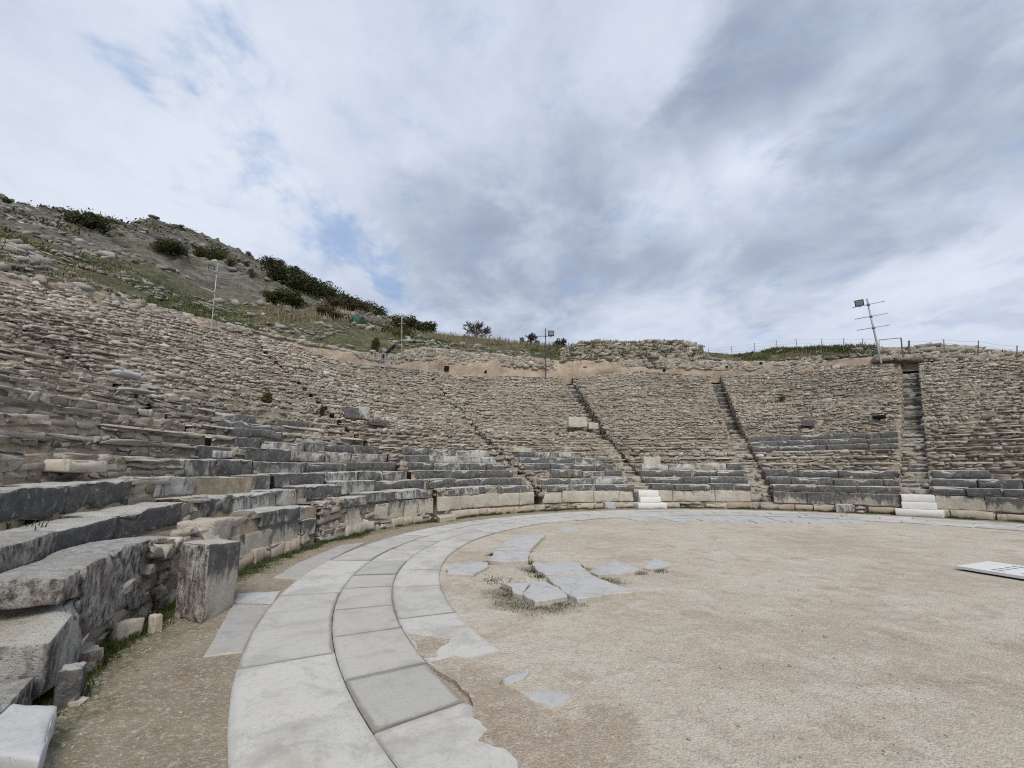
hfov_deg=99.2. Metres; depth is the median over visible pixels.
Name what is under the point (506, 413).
seating bay
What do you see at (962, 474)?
seat block
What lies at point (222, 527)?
wall slab
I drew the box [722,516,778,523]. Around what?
path fragment
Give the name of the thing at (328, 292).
bush
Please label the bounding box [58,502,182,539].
seat block
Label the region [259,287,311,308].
bush
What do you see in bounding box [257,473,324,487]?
seat block
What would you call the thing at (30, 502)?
seat block
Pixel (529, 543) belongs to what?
loose slab
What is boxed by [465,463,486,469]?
seat block
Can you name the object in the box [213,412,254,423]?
seat block
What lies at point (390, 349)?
beam
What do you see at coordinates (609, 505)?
loose block
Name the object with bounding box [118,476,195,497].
seat block
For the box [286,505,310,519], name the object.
seat block
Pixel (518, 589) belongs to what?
loose slab
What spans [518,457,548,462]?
seat block
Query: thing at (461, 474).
seat block
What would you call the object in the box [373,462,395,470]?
seat block
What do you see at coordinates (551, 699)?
path fragment
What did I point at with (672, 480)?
seat block
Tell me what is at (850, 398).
seating bay
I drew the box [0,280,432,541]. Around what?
seating bay
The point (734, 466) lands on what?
seat block
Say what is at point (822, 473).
seat block
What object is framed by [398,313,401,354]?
lamp pole
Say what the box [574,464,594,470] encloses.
seat block
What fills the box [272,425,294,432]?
seat block
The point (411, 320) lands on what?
bush
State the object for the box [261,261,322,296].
bush
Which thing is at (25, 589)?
wall block
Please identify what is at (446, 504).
podium wall
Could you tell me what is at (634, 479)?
staircase
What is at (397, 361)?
railing
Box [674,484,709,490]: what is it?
seat block
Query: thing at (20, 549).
seat block
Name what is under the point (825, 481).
seat block
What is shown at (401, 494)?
seat block
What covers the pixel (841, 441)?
seat block
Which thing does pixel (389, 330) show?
hill scrub
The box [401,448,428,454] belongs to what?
seat block
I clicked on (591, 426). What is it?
loose block
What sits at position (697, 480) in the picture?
seat block
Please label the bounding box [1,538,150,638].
wall slab
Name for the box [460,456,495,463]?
seat block
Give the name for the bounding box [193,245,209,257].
bush
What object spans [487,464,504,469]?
seat block
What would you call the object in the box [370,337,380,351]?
bush
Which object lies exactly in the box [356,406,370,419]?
loose block
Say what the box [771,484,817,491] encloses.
seat block
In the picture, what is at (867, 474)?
seat block
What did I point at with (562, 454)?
seat block
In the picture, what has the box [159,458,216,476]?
seat block
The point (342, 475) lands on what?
seat block
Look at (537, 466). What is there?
seat block
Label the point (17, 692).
wall block
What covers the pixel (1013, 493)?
seat block
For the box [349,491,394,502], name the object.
seat block
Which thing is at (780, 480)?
seat block
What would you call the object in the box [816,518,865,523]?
path fragment
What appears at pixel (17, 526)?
ledge grass
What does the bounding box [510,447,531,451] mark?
loose block
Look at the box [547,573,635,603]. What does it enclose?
loose slab
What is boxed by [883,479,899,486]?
seat block
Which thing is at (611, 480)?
seat block
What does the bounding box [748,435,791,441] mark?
seat block
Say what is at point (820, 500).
podium wall
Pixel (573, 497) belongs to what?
podium wall
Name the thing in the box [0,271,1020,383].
back wall
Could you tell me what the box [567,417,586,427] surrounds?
loose block
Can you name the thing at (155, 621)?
boulder
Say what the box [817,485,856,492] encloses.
seat block
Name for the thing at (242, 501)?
seat block
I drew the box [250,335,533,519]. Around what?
seating bay
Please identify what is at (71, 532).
seat block
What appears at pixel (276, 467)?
seat block
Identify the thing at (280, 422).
seat block
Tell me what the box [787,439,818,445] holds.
seat block
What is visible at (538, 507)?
staircase
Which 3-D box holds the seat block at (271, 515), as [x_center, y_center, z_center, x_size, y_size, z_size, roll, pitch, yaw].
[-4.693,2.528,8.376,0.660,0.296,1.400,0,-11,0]
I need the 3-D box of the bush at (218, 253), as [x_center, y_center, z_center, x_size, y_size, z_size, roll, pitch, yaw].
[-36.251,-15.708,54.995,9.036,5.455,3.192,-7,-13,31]
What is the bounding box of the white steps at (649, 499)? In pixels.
[633,490,666,508]
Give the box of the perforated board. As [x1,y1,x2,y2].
[956,561,1023,579]
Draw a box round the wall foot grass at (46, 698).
[32,564,282,716]
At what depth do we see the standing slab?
4.83 m
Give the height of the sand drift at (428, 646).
0.034 m
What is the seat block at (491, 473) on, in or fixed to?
on the seating bay at (415, 408)
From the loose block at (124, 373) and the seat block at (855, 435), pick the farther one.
the seat block at (855, 435)
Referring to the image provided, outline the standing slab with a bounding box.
[173,538,240,623]
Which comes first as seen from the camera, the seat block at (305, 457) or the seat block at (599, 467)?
the seat block at (305, 457)
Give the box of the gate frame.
[879,337,903,356]
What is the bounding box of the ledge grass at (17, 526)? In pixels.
[6,412,906,529]
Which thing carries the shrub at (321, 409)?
on the seating bay at (195, 377)
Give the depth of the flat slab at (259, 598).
5.47 m
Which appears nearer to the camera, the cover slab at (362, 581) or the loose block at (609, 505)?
the cover slab at (362, 581)
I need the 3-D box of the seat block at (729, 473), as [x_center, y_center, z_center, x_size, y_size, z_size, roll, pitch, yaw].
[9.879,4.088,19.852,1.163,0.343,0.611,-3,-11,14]
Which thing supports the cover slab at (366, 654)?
on the ground at (748, 584)
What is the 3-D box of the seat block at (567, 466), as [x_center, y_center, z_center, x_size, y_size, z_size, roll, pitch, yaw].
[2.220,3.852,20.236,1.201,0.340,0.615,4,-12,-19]
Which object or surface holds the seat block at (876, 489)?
on the podium wall at (820, 500)
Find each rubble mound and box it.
[558,339,710,362]
[872,342,1023,373]
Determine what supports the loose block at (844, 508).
on the ground at (748, 584)
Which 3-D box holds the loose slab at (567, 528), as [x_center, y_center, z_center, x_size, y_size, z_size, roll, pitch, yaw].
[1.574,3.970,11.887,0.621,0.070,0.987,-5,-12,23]
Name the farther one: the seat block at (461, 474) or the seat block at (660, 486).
the seat block at (660, 486)
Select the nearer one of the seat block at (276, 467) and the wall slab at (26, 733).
the wall slab at (26, 733)
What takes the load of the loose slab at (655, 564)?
on the ground at (748, 584)
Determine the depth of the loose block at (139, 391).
10.81 m
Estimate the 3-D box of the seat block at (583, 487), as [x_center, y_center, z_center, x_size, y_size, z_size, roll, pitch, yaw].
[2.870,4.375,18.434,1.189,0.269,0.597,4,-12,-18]
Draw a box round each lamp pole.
[200,264,230,330]
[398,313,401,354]
[536,328,555,378]
[852,298,889,363]
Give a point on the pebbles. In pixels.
(621, 704)
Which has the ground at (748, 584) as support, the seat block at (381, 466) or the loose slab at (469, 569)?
the loose slab at (469, 569)
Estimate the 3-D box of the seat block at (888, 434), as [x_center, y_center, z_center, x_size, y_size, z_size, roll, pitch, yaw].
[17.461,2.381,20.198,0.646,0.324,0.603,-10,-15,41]
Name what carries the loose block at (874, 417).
on the seating bay at (850, 398)
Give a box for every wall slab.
[0,703,56,767]
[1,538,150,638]
[119,536,175,591]
[177,517,234,539]
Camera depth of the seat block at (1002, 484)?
14.40 m
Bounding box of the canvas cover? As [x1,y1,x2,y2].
[350,315,364,323]
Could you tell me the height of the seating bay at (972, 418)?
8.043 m
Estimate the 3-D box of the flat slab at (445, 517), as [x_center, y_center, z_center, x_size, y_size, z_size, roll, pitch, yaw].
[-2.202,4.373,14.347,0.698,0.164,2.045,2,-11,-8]
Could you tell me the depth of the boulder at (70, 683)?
3.02 m
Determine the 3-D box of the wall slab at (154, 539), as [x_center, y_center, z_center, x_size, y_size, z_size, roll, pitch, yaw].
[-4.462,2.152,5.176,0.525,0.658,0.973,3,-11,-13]
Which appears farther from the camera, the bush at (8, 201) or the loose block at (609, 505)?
the bush at (8, 201)
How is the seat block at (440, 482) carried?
on the seating bay at (415, 408)
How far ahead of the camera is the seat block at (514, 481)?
17.44 m
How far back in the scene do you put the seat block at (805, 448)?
20.79 m
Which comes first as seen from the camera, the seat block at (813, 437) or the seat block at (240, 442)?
the seat block at (240, 442)
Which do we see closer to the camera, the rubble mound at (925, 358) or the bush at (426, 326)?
the rubble mound at (925, 358)
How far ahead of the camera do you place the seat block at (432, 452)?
18.37 m
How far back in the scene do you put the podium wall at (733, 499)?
18.49 m
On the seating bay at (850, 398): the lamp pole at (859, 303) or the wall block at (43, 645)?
the lamp pole at (859, 303)
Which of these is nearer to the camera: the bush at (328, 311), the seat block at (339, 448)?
the seat block at (339, 448)
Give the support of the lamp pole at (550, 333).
on the seating bay at (506, 413)
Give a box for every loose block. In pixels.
[42,459,107,472]
[109,369,141,378]
[118,387,156,394]
[212,450,233,457]
[342,406,358,418]
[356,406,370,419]
[366,418,389,425]
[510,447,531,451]
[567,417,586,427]
[587,423,598,429]
[602,502,615,508]
[641,457,660,464]
[759,503,778,509]
[802,419,814,425]
[835,504,853,512]
[872,415,885,419]
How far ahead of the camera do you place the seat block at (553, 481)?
18.35 m
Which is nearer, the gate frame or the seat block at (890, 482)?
the seat block at (890, 482)
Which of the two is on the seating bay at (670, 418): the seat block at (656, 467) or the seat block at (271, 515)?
the seat block at (656, 467)
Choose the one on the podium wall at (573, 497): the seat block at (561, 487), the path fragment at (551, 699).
the seat block at (561, 487)
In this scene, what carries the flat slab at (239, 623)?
on the ground at (748, 584)
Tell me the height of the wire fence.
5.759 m
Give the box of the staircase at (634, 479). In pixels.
[567,385,650,501]
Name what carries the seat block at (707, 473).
on the seating bay at (670, 418)
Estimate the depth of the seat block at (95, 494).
5.70 m
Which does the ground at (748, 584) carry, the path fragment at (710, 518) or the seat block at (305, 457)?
the path fragment at (710, 518)
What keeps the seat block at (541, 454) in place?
on the seating bay at (506, 413)
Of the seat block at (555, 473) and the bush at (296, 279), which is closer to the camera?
the seat block at (555, 473)
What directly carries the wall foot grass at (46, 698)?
on the ground at (748, 584)
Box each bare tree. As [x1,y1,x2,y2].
[462,320,491,337]
[519,332,539,342]
[552,338,566,347]
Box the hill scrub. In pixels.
[0,196,421,338]
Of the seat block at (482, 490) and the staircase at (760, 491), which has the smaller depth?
the seat block at (482, 490)
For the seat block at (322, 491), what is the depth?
10.77 m
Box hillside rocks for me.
[0,193,1014,360]
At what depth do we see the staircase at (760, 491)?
21.26 m
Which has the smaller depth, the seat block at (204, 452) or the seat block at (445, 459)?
the seat block at (204, 452)
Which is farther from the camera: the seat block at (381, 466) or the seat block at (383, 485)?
the seat block at (381, 466)
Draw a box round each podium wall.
[81,578,146,648]
[137,518,316,617]
[310,498,432,541]
[433,492,534,518]
[541,490,633,508]
[658,490,751,507]
[773,491,901,513]
[934,495,1023,520]
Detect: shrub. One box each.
[260,390,272,402]
[319,405,325,415]
[894,359,910,367]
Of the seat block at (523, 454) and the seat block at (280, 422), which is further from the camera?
the seat block at (523, 454)
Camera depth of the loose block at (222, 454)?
10.09 m
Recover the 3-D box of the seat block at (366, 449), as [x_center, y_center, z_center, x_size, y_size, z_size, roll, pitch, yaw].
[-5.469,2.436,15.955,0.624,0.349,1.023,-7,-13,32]
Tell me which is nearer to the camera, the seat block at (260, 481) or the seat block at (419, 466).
the seat block at (260, 481)
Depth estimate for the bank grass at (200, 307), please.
26.14 m
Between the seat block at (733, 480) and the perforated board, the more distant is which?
the seat block at (733, 480)
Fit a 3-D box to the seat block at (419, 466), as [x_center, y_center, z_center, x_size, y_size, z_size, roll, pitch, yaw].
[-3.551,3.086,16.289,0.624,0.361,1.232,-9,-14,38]
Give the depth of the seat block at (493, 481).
16.82 m
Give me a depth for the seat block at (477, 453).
19.54 m
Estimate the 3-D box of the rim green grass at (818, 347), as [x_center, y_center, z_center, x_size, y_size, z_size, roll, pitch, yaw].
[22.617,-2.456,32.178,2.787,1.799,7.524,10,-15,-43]
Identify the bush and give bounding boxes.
[1,196,14,203]
[59,210,125,234]
[149,237,193,255]
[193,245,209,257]
[206,243,238,266]
[259,255,299,270]
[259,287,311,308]
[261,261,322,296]
[308,277,359,305]
[314,302,345,319]
[322,295,375,312]
[354,297,387,315]
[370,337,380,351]
[390,313,419,329]
[415,321,437,333]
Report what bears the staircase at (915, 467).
on the ground at (748, 584)
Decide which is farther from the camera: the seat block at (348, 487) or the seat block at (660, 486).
the seat block at (660, 486)
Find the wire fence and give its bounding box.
[707,338,1023,359]
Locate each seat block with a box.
[0,485,68,522]
[0,516,117,552]
[0,530,56,573]
[5,480,131,513]
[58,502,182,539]
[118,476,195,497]
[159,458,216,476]
[182,494,232,517]
[193,445,230,458]
[196,476,235,478]
[202,459,251,475]
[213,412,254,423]
[219,419,271,430]
[225,492,275,513]
[227,427,281,441]
[230,506,300,526]
[231,474,269,489]
[233,437,261,447]
[239,447,290,461]
[250,489,296,505]
[257,461,305,472]
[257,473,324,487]
[259,441,304,451]
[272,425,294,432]
[275,419,308,427]
[281,484,341,499]
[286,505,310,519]
[290,452,323,461]
[296,442,326,451]
[305,463,346,471]
[311,471,357,482]
[316,451,351,461]
[323,496,366,506]
[326,445,354,453]
[326,480,374,494]
[336,462,372,470]
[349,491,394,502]
[351,454,386,461]
[351,471,382,480]
[352,445,378,453]
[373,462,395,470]
[374,480,405,490]
[380,489,415,499]
[383,471,404,479]
[394,479,422,488]
[400,462,433,470]
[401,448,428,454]
[404,455,428,462]
[405,488,427,497]
[406,470,451,479]
[417,478,454,488]
[428,449,455,455]
[429,456,463,463]
[434,463,468,470]
[434,486,478,495]
[452,470,469,478]
[455,451,469,456]
[455,479,476,486]
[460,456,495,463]
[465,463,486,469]
[468,450,486,456]
[470,470,512,478]
[473,478,506,485]
[478,485,498,493]
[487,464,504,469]
[499,485,529,492]
[507,477,521,485]
[514,452,532,457]
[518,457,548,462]
[521,463,549,470]
[533,452,549,457]
[537,478,569,484]
[546,469,581,477]
[546,484,570,491]
[549,458,573,463]
[550,452,574,457]
[550,463,573,469]
[570,478,593,484]
[571,484,594,490]
[574,458,602,463]
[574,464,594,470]
[582,471,604,477]
[590,476,627,483]
[593,484,633,490]
[595,464,612,470]
[600,470,621,476]
[639,470,664,476]
[641,464,667,469]
[645,477,682,483]
[648,483,673,489]
[663,470,690,476]
[668,464,694,469]
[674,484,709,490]
[682,476,708,483]
[690,470,715,476]
[693,463,726,469]
[707,483,733,489]
[709,476,747,483]
[715,470,743,476]
[726,463,741,469]
[733,484,750,490]
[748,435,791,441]
[748,441,787,446]
[751,446,778,452]
[763,469,797,477]
[767,476,790,483]
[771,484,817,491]
[779,445,826,450]
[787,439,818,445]
[791,477,833,485]
[792,434,834,439]
[798,470,837,477]
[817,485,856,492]
[819,438,865,444]
[826,443,868,449]
[833,479,882,486]
[835,432,878,438]
[839,471,898,478]
[857,486,900,493]
[867,438,898,444]
[869,443,898,449]
[880,432,897,438]
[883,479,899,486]
[931,486,967,494]
[932,470,990,479]
[932,478,977,487]
[966,488,1003,496]
[977,479,1023,488]
[1004,489,1023,497]
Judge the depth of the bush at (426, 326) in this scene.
47.43 m
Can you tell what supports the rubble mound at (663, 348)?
on the hill
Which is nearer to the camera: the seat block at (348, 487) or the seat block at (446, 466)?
the seat block at (348, 487)
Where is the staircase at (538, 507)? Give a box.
[426,373,545,510]
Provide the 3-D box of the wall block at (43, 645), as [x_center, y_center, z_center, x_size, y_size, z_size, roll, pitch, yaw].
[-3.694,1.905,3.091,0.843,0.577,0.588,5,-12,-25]
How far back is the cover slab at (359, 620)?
4.62 m
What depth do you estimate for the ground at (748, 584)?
3.83 m
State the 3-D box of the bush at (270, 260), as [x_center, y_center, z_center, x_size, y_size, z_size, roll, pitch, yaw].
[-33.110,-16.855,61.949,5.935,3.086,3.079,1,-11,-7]
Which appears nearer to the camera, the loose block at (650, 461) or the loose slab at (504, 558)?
the loose slab at (504, 558)
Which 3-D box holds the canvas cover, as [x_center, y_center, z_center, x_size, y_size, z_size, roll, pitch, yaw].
[-13.327,-5.427,37.496,1.168,0.912,0.834,0,-11,0]
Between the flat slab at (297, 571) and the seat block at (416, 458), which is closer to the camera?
the flat slab at (297, 571)
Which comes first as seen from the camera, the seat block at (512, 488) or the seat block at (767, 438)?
the seat block at (512, 488)
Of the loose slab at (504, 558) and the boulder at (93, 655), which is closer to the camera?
the boulder at (93, 655)
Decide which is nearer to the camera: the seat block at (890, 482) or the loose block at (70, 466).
the loose block at (70, 466)
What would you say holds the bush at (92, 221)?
on the hill
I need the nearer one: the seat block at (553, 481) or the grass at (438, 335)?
the seat block at (553, 481)
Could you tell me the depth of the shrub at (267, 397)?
16.18 m
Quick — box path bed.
[332,604,424,767]
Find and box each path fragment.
[502,671,530,685]
[519,688,575,710]
[619,516,657,520]
[649,516,696,521]
[685,516,742,522]
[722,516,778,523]
[765,516,822,523]
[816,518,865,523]
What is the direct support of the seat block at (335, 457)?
on the seating bay at (195, 377)
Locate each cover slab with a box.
[332,605,400,637]
[333,628,425,681]
[334,586,392,610]
[343,574,395,588]
[345,663,465,733]
[353,561,406,575]
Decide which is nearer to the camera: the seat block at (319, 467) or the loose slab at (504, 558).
the loose slab at (504, 558)
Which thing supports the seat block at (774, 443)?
on the seating bay at (850, 398)
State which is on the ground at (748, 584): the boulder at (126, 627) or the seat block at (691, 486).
the boulder at (126, 627)
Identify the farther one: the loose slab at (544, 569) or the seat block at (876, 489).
the seat block at (876, 489)
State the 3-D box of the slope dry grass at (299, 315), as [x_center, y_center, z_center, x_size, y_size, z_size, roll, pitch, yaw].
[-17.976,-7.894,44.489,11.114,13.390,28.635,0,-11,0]
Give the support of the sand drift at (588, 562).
on the ground at (748, 584)
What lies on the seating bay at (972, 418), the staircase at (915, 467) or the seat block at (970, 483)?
the seat block at (970, 483)
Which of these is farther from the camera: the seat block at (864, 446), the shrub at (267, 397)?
the seat block at (864, 446)
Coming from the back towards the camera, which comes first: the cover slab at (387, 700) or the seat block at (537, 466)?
the seat block at (537, 466)
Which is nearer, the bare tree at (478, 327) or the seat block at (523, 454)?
the seat block at (523, 454)
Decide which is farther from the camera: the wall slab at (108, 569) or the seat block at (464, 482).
the seat block at (464, 482)
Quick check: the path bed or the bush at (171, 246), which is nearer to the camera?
the path bed
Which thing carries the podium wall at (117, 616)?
on the ground at (748, 584)
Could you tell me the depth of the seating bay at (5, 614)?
4.14 m
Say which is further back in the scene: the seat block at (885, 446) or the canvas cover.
the canvas cover
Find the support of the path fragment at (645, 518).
on the ground at (748, 584)
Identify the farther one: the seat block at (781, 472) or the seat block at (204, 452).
the seat block at (781, 472)
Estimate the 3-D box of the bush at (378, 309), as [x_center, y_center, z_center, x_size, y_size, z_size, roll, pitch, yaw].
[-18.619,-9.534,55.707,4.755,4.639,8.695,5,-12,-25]
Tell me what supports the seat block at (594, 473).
on the seating bay at (506, 413)
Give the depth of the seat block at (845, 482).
17.08 m
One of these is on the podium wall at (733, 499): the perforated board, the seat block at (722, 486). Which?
the seat block at (722, 486)
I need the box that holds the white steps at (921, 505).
[895,494,944,517]
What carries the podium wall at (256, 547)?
on the ground at (748, 584)
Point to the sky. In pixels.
(714, 174)
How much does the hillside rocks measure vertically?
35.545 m
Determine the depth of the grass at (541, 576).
5.76 m
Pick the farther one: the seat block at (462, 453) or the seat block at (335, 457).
the seat block at (462, 453)
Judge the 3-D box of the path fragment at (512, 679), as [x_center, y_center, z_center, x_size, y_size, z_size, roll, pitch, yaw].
[0.041,2.293,3.402,0.322,0.026,0.128,9,-14,-39]
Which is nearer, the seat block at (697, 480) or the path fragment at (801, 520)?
the path fragment at (801, 520)
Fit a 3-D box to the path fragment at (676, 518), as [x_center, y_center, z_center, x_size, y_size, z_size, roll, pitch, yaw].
[5.515,4.435,14.329,1.209,0.036,1.686,3,-11,-14]
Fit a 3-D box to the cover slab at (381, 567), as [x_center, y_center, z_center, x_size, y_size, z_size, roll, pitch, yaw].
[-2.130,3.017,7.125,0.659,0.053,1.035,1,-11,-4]
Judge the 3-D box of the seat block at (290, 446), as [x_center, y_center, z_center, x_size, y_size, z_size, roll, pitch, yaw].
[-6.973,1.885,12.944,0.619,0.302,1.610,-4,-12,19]
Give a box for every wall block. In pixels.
[0,569,79,609]
[0,597,83,697]
[0,675,35,713]
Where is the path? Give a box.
[227,510,1023,767]
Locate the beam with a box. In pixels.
[381,345,395,357]
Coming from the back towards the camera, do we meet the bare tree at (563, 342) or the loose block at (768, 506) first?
the bare tree at (563, 342)
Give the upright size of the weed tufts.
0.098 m
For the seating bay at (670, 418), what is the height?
9.263 m
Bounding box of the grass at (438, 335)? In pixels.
[405,326,565,350]
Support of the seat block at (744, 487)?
on the podium wall at (733, 499)
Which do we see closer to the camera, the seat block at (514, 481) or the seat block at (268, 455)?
the seat block at (268, 455)
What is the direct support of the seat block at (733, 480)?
on the seating bay at (670, 418)
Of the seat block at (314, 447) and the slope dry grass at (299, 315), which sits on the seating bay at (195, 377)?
the seat block at (314, 447)
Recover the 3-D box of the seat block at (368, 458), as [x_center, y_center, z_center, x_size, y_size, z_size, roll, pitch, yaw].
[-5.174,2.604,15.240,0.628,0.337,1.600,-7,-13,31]
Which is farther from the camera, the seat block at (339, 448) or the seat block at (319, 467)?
the seat block at (339, 448)
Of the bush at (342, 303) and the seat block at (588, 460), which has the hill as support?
the bush at (342, 303)
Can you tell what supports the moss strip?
on the ground at (748, 584)
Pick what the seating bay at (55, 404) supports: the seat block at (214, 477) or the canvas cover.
the seat block at (214, 477)
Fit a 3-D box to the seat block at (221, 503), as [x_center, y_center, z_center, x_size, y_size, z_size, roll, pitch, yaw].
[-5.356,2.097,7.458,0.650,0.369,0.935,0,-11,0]
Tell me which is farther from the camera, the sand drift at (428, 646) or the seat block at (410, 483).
the seat block at (410, 483)
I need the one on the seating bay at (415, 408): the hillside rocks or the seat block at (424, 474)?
the seat block at (424, 474)
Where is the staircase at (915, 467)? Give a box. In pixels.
[898,373,930,502]
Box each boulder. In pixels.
[53,661,86,707]
[68,696,89,706]
[78,645,103,672]
[111,617,144,640]
[147,613,162,633]
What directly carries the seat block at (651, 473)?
on the seating bay at (670, 418)
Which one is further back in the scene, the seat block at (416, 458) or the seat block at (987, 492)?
the seat block at (416, 458)
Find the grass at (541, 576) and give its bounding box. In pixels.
[479,553,670,617]
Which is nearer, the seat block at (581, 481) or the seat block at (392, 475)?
the seat block at (392, 475)
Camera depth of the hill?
35.96 m
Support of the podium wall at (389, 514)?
on the ground at (748, 584)
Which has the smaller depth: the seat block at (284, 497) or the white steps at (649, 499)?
the seat block at (284, 497)
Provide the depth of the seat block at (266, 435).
12.68 m
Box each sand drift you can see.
[408,634,449,657]
[429,656,601,767]
[532,554,616,570]
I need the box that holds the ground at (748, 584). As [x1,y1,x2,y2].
[32,508,1023,767]
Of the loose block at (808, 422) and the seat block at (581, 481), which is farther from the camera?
the loose block at (808, 422)
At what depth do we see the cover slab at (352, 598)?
5.41 m
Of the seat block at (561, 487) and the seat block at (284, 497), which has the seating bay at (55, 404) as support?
the seat block at (284, 497)
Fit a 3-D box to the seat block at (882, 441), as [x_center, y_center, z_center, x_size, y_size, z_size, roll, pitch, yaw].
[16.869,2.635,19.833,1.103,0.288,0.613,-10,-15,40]
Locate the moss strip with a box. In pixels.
[238,507,1004,574]
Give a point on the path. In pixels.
(292, 704)
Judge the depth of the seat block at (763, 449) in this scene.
21.53 m
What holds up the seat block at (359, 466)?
on the seating bay at (195, 377)
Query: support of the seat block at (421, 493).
on the podium wall at (389, 514)
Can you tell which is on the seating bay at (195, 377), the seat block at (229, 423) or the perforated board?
the seat block at (229, 423)
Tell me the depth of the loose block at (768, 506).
17.61 m
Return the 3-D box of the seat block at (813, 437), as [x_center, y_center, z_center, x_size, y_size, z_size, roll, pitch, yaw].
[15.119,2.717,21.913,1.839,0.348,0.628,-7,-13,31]
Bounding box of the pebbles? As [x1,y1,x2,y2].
[51,539,1023,767]
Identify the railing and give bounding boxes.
[372,352,420,371]
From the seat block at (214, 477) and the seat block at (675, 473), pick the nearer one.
the seat block at (214, 477)
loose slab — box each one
[446,562,488,576]
[488,551,529,565]
[495,535,545,553]
[501,582,529,598]
[523,581,566,605]
[532,562,590,578]
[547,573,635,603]
[557,526,581,530]
[589,560,639,577]
[643,558,670,570]
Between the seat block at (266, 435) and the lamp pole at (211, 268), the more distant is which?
the lamp pole at (211, 268)
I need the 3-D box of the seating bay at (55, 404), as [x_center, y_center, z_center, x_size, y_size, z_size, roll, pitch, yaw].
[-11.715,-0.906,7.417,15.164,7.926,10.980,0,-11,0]
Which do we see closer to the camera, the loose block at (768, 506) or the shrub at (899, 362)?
the loose block at (768, 506)
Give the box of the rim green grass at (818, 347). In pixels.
[764,343,882,352]
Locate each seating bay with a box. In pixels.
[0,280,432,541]
[0,316,316,609]
[0,490,154,648]
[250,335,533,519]
[428,371,632,509]
[571,370,751,506]
[720,363,904,511]
[918,358,1023,517]
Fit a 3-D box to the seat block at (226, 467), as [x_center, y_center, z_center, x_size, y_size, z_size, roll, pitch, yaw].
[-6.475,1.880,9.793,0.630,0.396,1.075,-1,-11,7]
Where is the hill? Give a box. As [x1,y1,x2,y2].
[0,199,887,385]
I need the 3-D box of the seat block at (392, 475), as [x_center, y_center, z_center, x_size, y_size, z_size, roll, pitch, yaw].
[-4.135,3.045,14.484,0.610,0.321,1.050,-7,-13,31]
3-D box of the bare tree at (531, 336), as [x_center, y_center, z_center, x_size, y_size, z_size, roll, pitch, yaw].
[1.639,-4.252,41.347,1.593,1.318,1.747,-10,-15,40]
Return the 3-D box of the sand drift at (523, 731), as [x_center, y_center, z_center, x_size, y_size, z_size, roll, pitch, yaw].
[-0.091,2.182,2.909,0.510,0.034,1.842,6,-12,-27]
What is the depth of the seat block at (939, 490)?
14.91 m
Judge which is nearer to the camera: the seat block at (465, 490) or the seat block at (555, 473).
the seat block at (465, 490)
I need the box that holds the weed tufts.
[48,506,1023,709]
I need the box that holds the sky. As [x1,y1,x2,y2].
[0,0,1023,353]
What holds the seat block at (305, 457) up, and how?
on the seating bay at (195, 377)
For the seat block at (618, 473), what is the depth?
19.89 m
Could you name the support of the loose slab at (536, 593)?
on the ground at (748, 584)
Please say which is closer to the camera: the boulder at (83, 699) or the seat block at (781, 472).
the boulder at (83, 699)
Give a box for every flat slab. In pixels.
[203,604,269,657]
[234,591,279,603]
[273,542,365,579]
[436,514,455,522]
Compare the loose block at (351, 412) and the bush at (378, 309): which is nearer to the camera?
the loose block at (351, 412)
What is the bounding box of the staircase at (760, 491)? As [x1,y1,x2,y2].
[713,384,773,508]
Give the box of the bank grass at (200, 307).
[0,233,1023,360]
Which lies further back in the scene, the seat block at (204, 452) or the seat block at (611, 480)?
the seat block at (611, 480)
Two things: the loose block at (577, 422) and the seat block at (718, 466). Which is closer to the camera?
the seat block at (718, 466)
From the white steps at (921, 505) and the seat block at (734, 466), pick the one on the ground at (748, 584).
the white steps at (921, 505)
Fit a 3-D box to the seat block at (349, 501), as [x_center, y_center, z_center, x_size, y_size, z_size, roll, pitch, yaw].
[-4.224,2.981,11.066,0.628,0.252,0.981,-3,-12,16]
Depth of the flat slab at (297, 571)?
7.49 m
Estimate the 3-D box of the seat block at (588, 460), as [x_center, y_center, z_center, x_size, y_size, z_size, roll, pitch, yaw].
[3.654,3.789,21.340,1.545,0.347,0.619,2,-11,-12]
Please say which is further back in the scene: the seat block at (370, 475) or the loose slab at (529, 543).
the seat block at (370, 475)
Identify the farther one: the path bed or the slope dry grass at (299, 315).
the slope dry grass at (299, 315)
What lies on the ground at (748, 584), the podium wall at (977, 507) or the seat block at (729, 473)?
the podium wall at (977, 507)
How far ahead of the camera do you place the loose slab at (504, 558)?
7.62 m
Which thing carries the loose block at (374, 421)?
on the seating bay at (415, 408)
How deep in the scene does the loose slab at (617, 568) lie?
6.78 m
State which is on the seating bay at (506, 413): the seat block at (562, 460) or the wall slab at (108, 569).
the seat block at (562, 460)
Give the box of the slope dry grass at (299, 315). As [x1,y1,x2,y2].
[235,297,373,324]
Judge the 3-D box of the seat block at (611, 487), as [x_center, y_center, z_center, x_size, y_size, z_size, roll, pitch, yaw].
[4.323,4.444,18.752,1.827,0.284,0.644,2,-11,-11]
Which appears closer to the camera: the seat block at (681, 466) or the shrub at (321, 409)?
the shrub at (321, 409)
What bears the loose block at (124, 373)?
on the seating bay at (55, 404)

